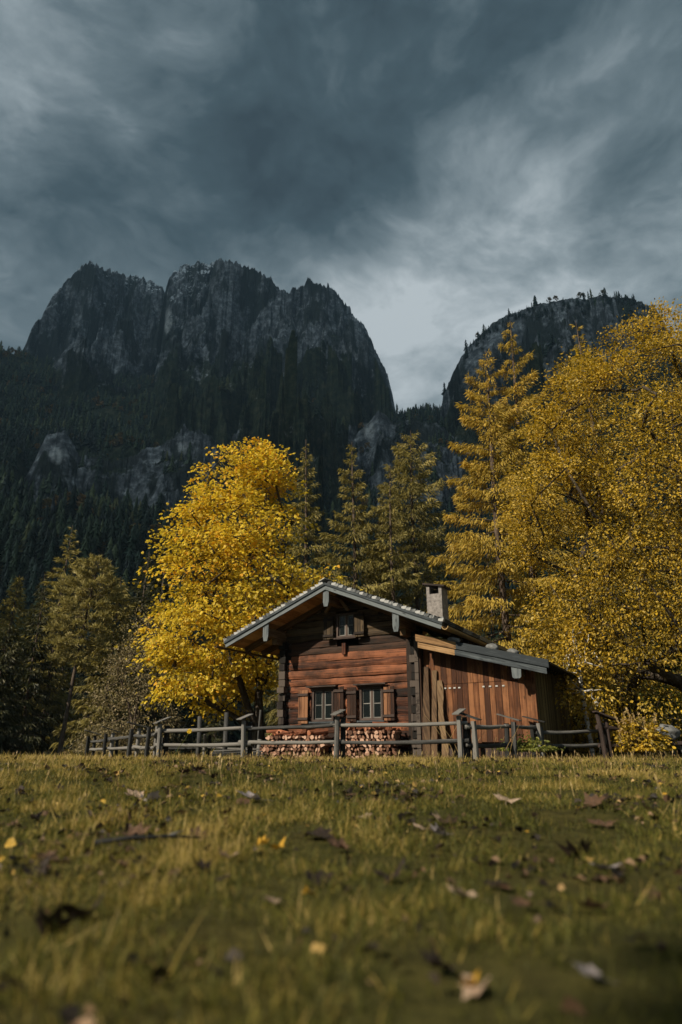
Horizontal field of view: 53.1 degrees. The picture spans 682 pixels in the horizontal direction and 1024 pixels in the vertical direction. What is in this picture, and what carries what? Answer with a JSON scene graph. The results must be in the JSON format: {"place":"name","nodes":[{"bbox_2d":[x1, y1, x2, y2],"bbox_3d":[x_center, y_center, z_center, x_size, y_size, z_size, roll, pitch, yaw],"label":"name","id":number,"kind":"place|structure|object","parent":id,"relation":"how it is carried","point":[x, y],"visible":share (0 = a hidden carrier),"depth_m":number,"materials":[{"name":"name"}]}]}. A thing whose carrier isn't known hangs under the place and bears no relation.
{"place":"outdoors","nodes":[
{"label":"outdoors","id":0,"kind":"place"},
{"bbox_2d":[209,748,265,757],"bbox_3d":[-2.665,6.225,17.607,1.484,0.245,0.349,0,-20,0],"label":"plank pile","id":1,"kind":"object","parent":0,"point":[219,753],"visible":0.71,"depth_m":17.53,"materials":[{"name":"grey wood"}]},
{"bbox_2d":[0,258,681,606],"bbox_3d":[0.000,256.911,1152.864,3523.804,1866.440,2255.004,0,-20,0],"label":"mountains","id":2,"kind":"structure","parent":0,"point":[262,343],"depth_m":900.97,"materials":[{"name":"stone"}]},
{"bbox_2d":[0,288,681,754],"bbox_3d":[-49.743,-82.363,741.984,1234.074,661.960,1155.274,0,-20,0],"label":"mountain forest","id":3,"kind":"object","parent":2,"relation":"on","point":[116,534],"visible":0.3,"depth_m":408.26,"materials":[{"name":"plant"}]},
{"bbox_2d":[0,746,681,1023],"bbox_3d":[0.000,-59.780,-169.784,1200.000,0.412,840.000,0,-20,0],"label":"meadow ground","id":4,"kind":"structure","parent":0,"point":[545,981],"depth_m":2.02,"materials":[{"name":"plant"}]},
{"bbox_2d":[0,972,25,990],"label":"fallen leaf","id":5,"kind":"object","parent":4,"relation":"on","point":[6,978],"visible":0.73,"depth_m":1.49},
{"bbox_2d":[0,623,35,755],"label":"spruce tree","id":6,"kind":"object","parent":4,"relation":"on","point":[9,722],"visible":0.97,"depth_m":36.90,"materials":[{"name":"green plant"}]},
{"bbox_2d":[0,575,35,754],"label":"spruce tree","id":7,"kind":"object","parent":4,"relation":"on","point":[13,608],"visible":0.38,"depth_m":46.30,"materials":[{"name":"green plant"}]},
{"bbox_2d":[0,589,62,754],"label":"spruce tree","id":8,"kind":"object","parent":4,"relation":"on","point":[35,677],"visible":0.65,"depth_m":42.78,"materials":[{"name":"green plant"}]},
{"bbox_2d":[24,809,43,821],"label":"fallen leaf","id":9,"kind":"object","parent":4,"relation":"on","point":[35,816],"visible":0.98,"depth_m":4.49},
{"bbox_2d":[8,575,60,755],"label":"spruce tree","id":10,"kind":"object","parent":4,"relation":"on","point":[39,591],"visible":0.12,"depth_m":54.14,"materials":[{"name":"green plant"}]},
{"bbox_2d":[22,854,51,877],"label":"fallen leaf","id":11,"kind":"object","parent":4,"relation":"on","point":[27,870],"visible":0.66,"depth_m":2.78,"materials":[{"name":"plant"}]},
{"bbox_2d":[35,850,58,860],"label":"fallen leaf","id":12,"kind":"object","parent":4,"relation":"on","point":[43,855],"visible":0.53,"depth_m":3.08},
{"bbox_2d":[25,587,70,754],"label":"spruce tree","id":13,"kind":"object","parent":4,"relation":"on","point":[55,600],"visible":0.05,"depth_m":60.69,"materials":[{"name":"green plant"}]},
{"bbox_2d":[28,901,75,937],"bbox_3d":[-0.848,1.208,2.009,0.162,0.065,0.180,-11,-58,11],"label":"fallen leaf","id":14,"kind":"object","parent":4,"relation":"on","point":[60,920],"visible":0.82,"depth_m":1.98,"materials":[{"name":"plant"}]},
{"bbox_2d":[18,525,91,754],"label":"spruce tree","id":15,"kind":"object","parent":4,"relation":"on","point":[59,696],"visible":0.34,"depth_m":48.92,"materials":[{"name":"green plant"}]},
{"bbox_2d":[47,653,77,753],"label":"spruce tree","id":16,"kind":"object","parent":4,"relation":"on","point":[69,669],"visible":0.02,"depth_m":68.16,"materials":[{"name":"green plant"}]},
{"bbox_2d":[50,617,112,755],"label":"spruce tree","id":17,"kind":"object","parent":4,"relation":"on","point":[82,679],"visible":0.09,"depth_m":59.71,"materials":[{"name":"green plant"}]},
{"bbox_2d":[41,553,127,754],"bbox_3d":[-15.009,8.165,39.683,4.942,11.692,4.493,0,-20,0],"label":"pine tree","id":18,"kind":"object","parent":4,"relation":"on","point":[89,583],"visible":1,"depth_m":39.66,"materials":[{"name":"green plant"}]},
{"bbox_2d":[63,889,107,920],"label":"fallen leaf","id":19,"kind":"object","parent":4,"relation":"on","point":[68,909],"visible":0.84,"depth_m":2.17,"materials":[{"name":"plant"}]},
{"bbox_2d":[48,579,144,755],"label":"spruce tree","id":20,"kind":"object","parent":4,"relation":"on","point":[81,725],"visible":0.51,"depth_m":42.30,"materials":[{"name":"green plant"}]},
{"bbox_2d":[63,717,151,753],"bbox_3d":[-10.414,10.245,31.383,4.087,2.037,3.679,0,-20,0],"label":"undergrowth bush","id":21,"kind":"object","parent":4,"relation":"on","point":[90,744],"visible":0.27,"depth_m":30.90,"materials":[{"name":"plant"}]},
{"bbox_2d":[108,851,129,864],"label":"fallen leaf","id":22,"kind":"object","parent":4,"relation":"on","point":[121,862],"visible":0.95,"depth_m":2.88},
{"bbox_2d":[84,721,157,757],"bbox_3d":[-6.101,6.342,18.718,0.554,1.025,6.757,12,-23,-30],"label":"rail fence","id":23,"kind":"object","parent":4,"relation":"on","point":[129,747],"visible":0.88,"depth_m":17.66,"materials":[{"name":"grey wood"}]},
{"bbox_2d":[88,554,170,753],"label":"spruce tree","id":24,"kind":"object","parent":4,"relation":"on","point":[134,598],"visible":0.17,"depth_m":58.46,"materials":[{"name":"green plant"}]},
{"bbox_2d":[77,600,188,754],"bbox_3d":[-9.043,7.387,30.399,4.718,6.790,4.387,8,-21,-22],"label":"bare willow","id":25,"kind":"object","parent":4,"relation":"on","point":[129,698],"visible":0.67,"depth_m":29.85,"materials":[{"name":"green plant"}]},
{"bbox_2d":[125,789,143,797],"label":"fallen leaf","id":26,"kind":"object","parent":4,"relation":"on","point":[130,793],"visible":0.81,"depth_m":6.01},
{"bbox_2d":[119,822,150,839],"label":"fallen leaf","id":27,"kind":"object","parent":4,"relation":"on","point":[139,829],"visible":0.69,"depth_m":3.85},
{"bbox_2d":[108,554,168,733],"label":"spruce tree","id":28,"kind":"object","parent":4,"relation":"on","point":[141,594],"visible":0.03,"depth_m":62.56,"materials":[{"name":"green plant"}]},
{"bbox_2d":[94,830,199,844],"bbox_3d":[-0.974,1.643,3.449,0.516,0.054,0.050,5,-20,-14],"label":"twig","id":29,"kind":"object","parent":4,"relation":"on","point":[124,838],"visible":0.96,"depth_m":3.44,"materials":[{"name":"brown wood"}]},
{"bbox_2d":[137,790,160,801],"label":"fallen leaf","id":30,"kind":"object","parent":4,"relation":"on","point":[155,794],"visible":0.63,"depth_m":5.66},
{"bbox_2d":[112,528,197,754],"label":"spruce tree","id":31,"kind":"object","parent":4,"relation":"on","point":[150,593],"visible":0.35,"depth_m":45.27,"materials":[{"name":"green plant"}]},
{"bbox_2d":[114,734,255,757],"bbox_3d":[-5.443,8.098,23.442,6.321,0.885,0.728,-10,-22,26],"label":"pole fence","id":32,"kind":"object","parent":4,"relation":"on","point":[185,748],"visible":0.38,"depth_m":23.33,"materials":[{"name":"grey wood"}]},
{"bbox_2d":[195,716,201,756],"bbox_3d":[-4.049,6.476,19.457,0.152,1.254,0.144,-16,-25,37],"label":"fence post","id":33,"kind":"object","parent":4,"relation":"on","point":[199,735],"visible":0.79,"depth_m":19.44,"materials":[{"name":"grey wood"}]},
{"bbox_2d":[189,825,208,840],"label":"fallen leaf","id":34,"kind":"object","parent":4,"relation":"on","point":[197,829],"visible":0.5,"depth_m":3.73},
{"bbox_2d":[174,617,223,754],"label":"spruce tree","id":35,"kind":"object","parent":4,"relation":"on","point":[188,724],"visible":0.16,"depth_m":63.11,"materials":[{"name":"green plant"}]},
{"bbox_2d":[194,858,211,872],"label":"fallen leaf","id":36,"kind":"object","parent":4,"relation":"on","point":[201,863],"visible":0.77,"depth_m":2.93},
{"bbox_2d":[201,665,235,754],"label":"spruce tree","id":37,"kind":"object","parent":4,"relation":"on","point":[215,737],"visible":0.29,"depth_m":51.33,"materials":[{"name":"green plant"}]},
{"bbox_2d":[210,874,230,880],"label":"fallen leaf","id":38,"kind":"object","parent":4,"relation":"on","point":[224,877],"visible":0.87,"depth_m":2.68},
{"bbox_2d":[222,712,228,756],"bbox_3d":[-3.249,6.335,19.183,0.155,1.352,0.151,0,-20,0],"label":"fence post","id":39,"kind":"object","parent":4,"relation":"on","point":[226,724],"visible":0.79,"depth_m":19.19,"materials":[{"name":"grey wood"}]},
{"bbox_2d":[219,847,237,857],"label":"fallen leaf","id":40,"kind":"object","parent":4,"relation":"on","point":[223,854],"visible":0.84,"depth_m":3.14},
{"bbox_2d":[114,435,362,747],"bbox_3d":[-3.448,2.785,24.516,7.954,11.583,8.098,-12,-23,30],"label":"maple tree","id":41,"kind":"object","parent":4,"relation":"on","point":[194,688],"visible":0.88,"depth_m":23.46,"materials":[{"name":"yellow plant"}]},
{"bbox_2d":[236,796,251,804],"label":"fallen leaf","id":42,"kind":"object","parent":4,"relation":"on","point":[241,800],"visible":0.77,"depth_m":5.55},
{"bbox_2d":[236,790,271,800],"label":"fallen leaf","id":43,"kind":"object","parent":4,"relation":"on","point":[248,793],"visible":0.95,"depth_m":5.66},
{"bbox_2d":[246,681,272,750],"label":"spruce tree","id":44,"kind":"object","parent":4,"relation":"on","point":[265,709],"visible":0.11,"depth_m":59.36,"materials":[{"name":"green plant"}]},
{"bbox_2d":[257,710,261,739],"bbox_3d":[-2.381,6.486,19.772,0.104,1.452,0.078,0,-20,0],"label":"fence post","id":45,"kind":"object","parent":4,"relation":"on","point":[259,722],"visible":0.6,"depth_m":19.87,"materials":[{"name":"grey wood"}]},
{"bbox_2d":[256,836,268,845],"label":"fallen leaf","id":46,"kind":"object","parent":4,"relation":"on","point":[263,840],"visible":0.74,"depth_m":3.48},
{"bbox_2d":[263,895,279,902],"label":"fallen leaf","id":47,"kind":"object","parent":4,"relation":"on","point":[269,899],"visible":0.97,"depth_m":2.30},
{"bbox_2d":[263,662,279,747],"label":"spruce tree","id":48,"kind":"object","parent":4,"relation":"on","point":[271,706],"visible":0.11,"depth_m":47.88,"materials":[{"name":"green plant"}]},
{"bbox_2d":[268,836,285,849],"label":"fallen leaf","id":49,"kind":"object","parent":4,"relation":"on","point":[275,846],"visible":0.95,"depth_m":3.36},
{"bbox_2d":[263,444,342,740],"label":"spruce tree","id":50,"kind":"object","parent":4,"relation":"on","point":[305,549],"visible":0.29,"depth_m":43.79,"materials":[{"name":"green plant"}]},
{"bbox_2d":[286,826,331,837],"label":"fallen leaf","id":51,"kind":"object","parent":4,"relation":"on","point":[319,831],"visible":1,"depth_m":3.78,"materials":[{"name":"plant"}]},
{"bbox_2d":[153,708,469,759],"bbox_3d":[-0.936,4.804,14.560,7.464,1.145,0.631,-9,-21,23],"label":"rail fence","id":52,"kind":"object","parent":4,"relation":"on","point":[461,741],"visible":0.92,"depth_m":14.36,"materials":[{"name":"grey wood"}]},
{"bbox_2d":[303,869,334,887],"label":"fallen leaf","id":53,"kind":"object","parent":4,"relation":"on","point":[318,875],"visible":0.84,"depth_m":2.64,"materials":[{"name":"plant"}]},
{"bbox_2d":[0,755,681,1023],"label":"leaf litter","id":54,"kind":"object","parent":4,"relation":"on","point":[71,1011],"visible":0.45,"depth_m":3.53,"materials":[{"name":"plant"}]},
{"bbox_2d":[2,749,681,804],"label":"seed bents","id":55,"kind":"object","parent":4,"relation":"on","point":[315,754],"visible":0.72,"depth_m":9.25,"materials":[{"name":"plant"}]},
{"bbox_2d":[327,834,364,852],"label":"fallen leaf","id":56,"kind":"object","parent":4,"relation":"on","point":[335,842],"visible":1,"depth_m":3.42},
{"bbox_2d":[317,444,412,604],"bbox_3d":[0.516,4.503,38.559,7.103,18.879,7.510,-14,-24,35],"label":"spruce tree","id":57,"kind":"object","parent":4,"relation":"on","point":[355,535],"visible":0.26,"depth_m":39.49,"materials":[{"name":"green plant"}]},
{"bbox_2d":[372,854,405,881],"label":"fallen leaf","id":58,"kind":"object","parent":4,"relation":"on","point":[394,874],"visible":0.94,"depth_m":2.65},
{"bbox_2d":[363,468,429,635],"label":"spruce tree","id":59,"kind":"object","parent":4,"relation":"on","point":[386,573],"visible":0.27,"depth_m":38.30,"materials":[{"name":"green plant"}]},
{"bbox_2d":[214,578,584,758],"bbox_3d":[2.529,4.812,20.418,8.775,4.840,9.138,-10,-22,26],"label":"log cabin","id":60,"kind":"object","parent":4,"relation":"on","point":[358,656],"visible":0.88,"depth_m":17.64,"materials":[{"name":"brown wood"}]},
{"bbox_2d":[306,685,337,723],"bbox_3d":[-0.466,5.113,18.127,0.910,0.953,0.350,-10,-22,26],"label":"window","id":61,"kind":"structure","parent":60,"relation":"in","point":[322,698],"depth_m":18.15,"materials":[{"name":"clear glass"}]},
{"bbox_2d":[333,612,358,639],"bbox_3d":[0.172,3.101,18.486,0.670,0.705,0.340,-10,-22,26],"label":"window","id":62,"kind":"structure","parent":60,"relation":"in","point":[344,621],"depth_m":18.46,"materials":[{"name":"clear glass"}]},
{"bbox_2d":[353,682,387,722],"bbox_3d":[0.793,4.890,17.496,0.920,0.953,0.350,-10,-22,26],"label":"window","id":63,"kind":"structure","parent":60,"relation":"in","point":[371,697],"depth_m":17.51,"materials":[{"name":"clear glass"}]},
{"bbox_2d":[486,643,498,649],"bbox_3d":[3.606,3.229,16.289,0.318,0.191,0.262,3,-16,30],"label":"roof stone","id":64,"kind":"object","parent":60,"relation":"on","point":[493,646],"visible":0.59,"depth_m":16.20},
{"bbox_2d":[361,430,481,639],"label":"spruce tree","id":65,"kind":"object","parent":4,"relation":"on","point":[419,489],"visible":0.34,"depth_m":41.80,"materials":[{"name":"green plant"}]},
{"bbox_2d":[422,667,430,758],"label":"leaning slab","id":66,"kind":"structure","parent":4,"relation":"on","point":[426,717],"depth_m":16.62,"materials":[{"name":"brown wood"}]},
{"bbox_2d":[431,670,437,757],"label":"leaning slab","id":67,"kind":"structure","parent":4,"relation":"on","point":[434,748],"depth_m":16.52,"materials":[{"name":"brown wood"}]},
{"bbox_2d":[430,822,452,835],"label":"fallen leaf","id":68,"kind":"object","parent":4,"relation":"on","point":[436,829],"visible":1,"depth_m":3.93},
{"bbox_2d":[437,680,449,756],"bbox_3d":[2.435,4.975,16.386,0.183,1.840,0.391,3,-20,-9],"label":"leaning slab","id":69,"kind":"object","parent":4,"relation":"on","point":[440,692],"depth_m":16.45,"materials":[{"name":"brown wood"}]},
{"bbox_2d":[420,941,468,970],"bbox_3d":[0.247,1.072,1.639,0.128,0.041,0.103,10,-16,-15],"label":"fallen leaf","id":70,"kind":"object","parent":4,"relation":"on","point":[434,959],"visible":1,"depth_m":1.64,"materials":[{"name":"plant"}]},
{"bbox_2d":[432,811,457,822],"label":"fallen leaf","id":71,"kind":"object","parent":4,"relation":"on","point":[440,819],"visible":0.92,"depth_m":4.42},
{"bbox_2d":[446,884,482,899],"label":"fallen leaf","id":72,"kind":"object","parent":4,"relation":"on","point":[459,891],"visible":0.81,"depth_m":2.35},
{"bbox_2d":[460,970,478,987],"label":"fallen leaf","id":73,"kind":"object","parent":4,"relation":"on","point":[470,982],"visible":1,"depth_m":1.49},
{"bbox_2d":[458,973,490,999],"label":"fallen leaf","id":74,"kind":"object","parent":4,"relation":"on","point":[469,991],"visible":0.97,"depth_m":1.49,"materials":[{"name":"plant"}]},
{"bbox_2d":[472,545,514,642],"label":"spruce tree","id":75,"kind":"object","parent":4,"relation":"on","point":[495,626],"visible":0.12,"depth_m":54.20,"materials":[{"name":"green plant"}]},
{"bbox_2d":[482,878,507,886],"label":"fallen leaf","id":76,"kind":"object","parent":4,"relation":"on","point":[487,881],"visible":0.85,"depth_m":2.58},
{"bbox_2d":[489,877,514,888],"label":"fallen leaf","id":77,"kind":"object","parent":4,"relation":"on","point":[505,886],"visible":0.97,"depth_m":2.54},
{"bbox_2d":[460,712,545,760],"bbox_3d":[3.468,4.705,14.128,0.654,1.057,3.163,-16,-25,38],"label":"rail fence","id":78,"kind":"object","parent":4,"relation":"on","point":[473,744],"visible":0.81,"depth_m":13.88,"materials":[{"name":"grey wood"}]},
{"bbox_2d":[494,794,520,803],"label":"fallen leaf","id":79,"kind":"object","parent":4,"relation":"on","point":[505,798],"visible":0.9,"depth_m":5.68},
{"bbox_2d":[423,350,616,712],"bbox_3d":[6.736,0.878,28.188,7.974,17.754,7.409,0,-20,0],"label":"larch tree","id":80,"kind":"object","parent":4,"relation":"on","point":[472,587],"visible":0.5,"depth_m":28.28,"materials":[{"name":"yellow plant"}]},
{"bbox_2d":[510,894,544,905],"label":"fallen leaf","id":81,"kind":"object","parent":4,"relation":"on","point":[519,901],"visible":1,"depth_m":2.19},
{"bbox_2d":[496,732,565,756],"bbox_3d":[3.797,4.929,14.275,1.259,0.637,1.421,8,-21,-21],"label":"green shrub","id":82,"kind":"object","parent":4,"relation":"on","point":[528,746],"visible":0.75,"depth_m":14.03,"materials":[{"name":"green plant"}]},
{"bbox_2d":[478,322,599,755],"bbox_3d":[8.152,0.341,29.791,5.161,20.302,5.739,0,-20,0],"label":"larch tree","id":83,"kind":"object","parent":4,"relation":"on","point":[514,390],"visible":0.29,"depth_m":30.25,"materials":[{"name":"yellow plant"}]},
{"bbox_2d":[509,566,586,753],"bbox_3d":[10.458,7.483,35.570,5.134,10.846,4.923,2,-20,-6],"label":"spruce tree","id":84,"kind":"object","parent":4,"relation":"on","point":[515,634],"visible":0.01,"depth_m":36.39,"materials":[{"name":"green plant"}]},
{"bbox_2d":[535,723,607,757],"bbox_3d":[5.273,5.323,15.679,2.116,0.932,0.293,8,-21,-22],"label":"rail fence","id":85,"kind":"object","parent":4,"relation":"on","point":[592,745],"visible":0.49,"depth_m":15.71,"materials":[{"name":"grey wood"}]},
{"bbox_2d":[555,834,591,858],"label":"fallen leaf","id":86,"kind":"object","parent":4,"relation":"on","point":[570,849],"visible":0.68,"depth_m":3.25,"materials":[{"name":"plant"}]},
{"bbox_2d":[481,296,681,743],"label":"alder tree","id":87,"kind":"object","parent":4,"relation":"on","point":[563,460],"visible":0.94,"depth_m":19.66,"materials":[{"name":"yellow plant"}]},
{"bbox_2d":[550,538,618,743],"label":"spruce tree","id":88,"kind":"object","parent":4,"relation":"on","point":[564,540],"visible":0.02,"depth_m":45.44,"materials":[{"name":"green plant"}]},
{"bbox_2d":[539,606,637,756],"bbox_3d":[6.246,4.415,17.609,2.413,3.923,2.388,0,-20,0],"label":"birch tree","id":89,"kind":"object","parent":4,"relation":"on","point":[585,710],"visible":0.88,"depth_m":17.44,"materials":[{"name":"yellow plant"}]},
{"bbox_2d":[577,792,606,809],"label":"fallen leaf","id":90,"kind":"object","parent":4,"relation":"on","point":[595,799],"visible":0.97,"depth_m":5.20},
{"bbox_2d":[575,896,610,908],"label":"fallen leaf","id":91,"kind":"object","parent":4,"relation":"on","point":[589,903],"visible":0.97,"depth_m":2.17,"materials":[{"name":"plant"}]},
{"bbox_2d":[571,961,618,983],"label":"fallen leaf","id":92,"kind":"object","parent":4,"relation":"on","point":[590,970],"visible":1,"depth_m":1.53,"materials":[{"name":"plant"}]},
{"bbox_2d":[569,700,622,753],"bbox_3d":[7.173,6.435,20.487,3.269,1.945,2.986,0,-20,0],"label":"undergrowth bush","id":93,"kind":"object","parent":4,"relation":"on","point":[578,740],"visible":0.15,"depth_m":19.75,"materials":[{"name":"green plant"}]},
{"bbox_2d":[586,818,617,827],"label":"fallen leaf","id":94,"kind":"object","parent":4,"relation":"on","point":[608,823],"visible":1,"depth_m":4.30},
{"bbox_2d":[591,875,614,881],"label":"fallen leaf","id":95,"kind":"object","parent":4,"relation":"on","point":[603,878],"visible":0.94,"depth_m":2.69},
{"bbox_2d":[589,862,620,867],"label":"fallen leaf","id":96,"kind":"object","parent":4,"relation":"on","point":[605,865],"visible":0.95,"depth_m":2.83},
{"bbox_2d":[591,710,634,758],"bbox_3d":[6.338,5.172,15.642,1.038,1.178,0.296,3,-20,-10],"label":"rail fence","id":97,"kind":"object","parent":4,"relation":"on","point":[600,727],"visible":0.73,"depth_m":15.64,"materials":[{"name":"wood"}]},
{"bbox_2d":[558,320,681,755],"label":"larch tree","id":98,"kind":"object","parent":4,"relation":"on","point":[600,439],"visible":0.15,"depth_m":33.17,"materials":[{"name":"yellow plant"}]},
{"bbox_2d":[561,347,681,753],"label":"alder tree","id":99,"kind":"object","parent":4,"relation":"on","point":[650,543],"visible":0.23,"depth_m":24.74,"materials":[{"name":"yellow plant"}]},
{"bbox_2d":[569,674,678,756],"bbox_3d":[8.595,6.463,21.640,4.434,2.679,4.089,-12,-23,31],"label":"undergrowth bush","id":100,"kind":"object","parent":4,"relation":"on","point":[652,702],"visible":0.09,"depth_m":21.15,"materials":[{"name":"yellow plant"}]},
{"bbox_2d":[585,521,664,755],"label":"spruce tree","id":101,"kind":"object","parent":4,"relation":"on","point":[634,624],"visible":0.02,"depth_m":49.96,"materials":[{"name":"green plant"}]},
{"bbox_2d":[613,707,657,757],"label":"seed stalks","id":102,"kind":"object","parent":4,"relation":"on","point":[630,719],"visible":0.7,"depth_m":15.47,"materials":[{"name":"plant"}]},
{"bbox_2d":[611,715,675,755],"bbox_3d":[6.820,5.116,15.410,1.473,1.042,1.373,0,-20,0],"label":"dry bush","id":103,"kind":"object","parent":4,"relation":"on","point":[663,744],"visible":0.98,"depth_m":15.24,"materials":[{"name":"yellow plant"}]},
{"bbox_2d":[637,889,670,899],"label":"fallen leaf","id":104,"kind":"object","parent":4,"relation":"on","point":[656,892],"visible":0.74,"depth_m":2.43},
{"bbox_2d":[638,659,681,752],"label":"undergrowth bush","id":105,"kind":"object","parent":4,"relation":"on","point":[679,694],"visible":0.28,"depth_m":21.56,"materials":[{"name":"yellow plant"}]},
{"bbox_2d":[639,568,681,754],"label":"spruce tree","id":106,"kind":"object","parent":4,"relation":"on","point":[671,668],"visible":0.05,"depth_m":35.05,"materials":[{"name":"green plant"}]},
{"bbox_2d":[0,0,681,413],"label":"sky","id":107,"kind":"structure","parent":0,"point":[444,166],"materials":[{"name":"grey"}]},
{"bbox_2d":[651,724,680,740],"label":"boulder","id":108,"kind":"object","parent":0,"point":[674,733],"visible":0.49,"depth_m":15.73,"materials":[{"name":"grey stone"}]},
{"label":"firewood","id":109,"kind":"object","parent":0,"visible":0},
{"bbox_2d":[313,729,327,734],"bbox_3d":[-0.526,5.642,17.480,0.400,0.122,0.109,-4,-33,-12],"label":"firewood","id":110,"kind":"object","parent":109,"relation":"on","point":[320,732],"visible":1,"depth_m":17.45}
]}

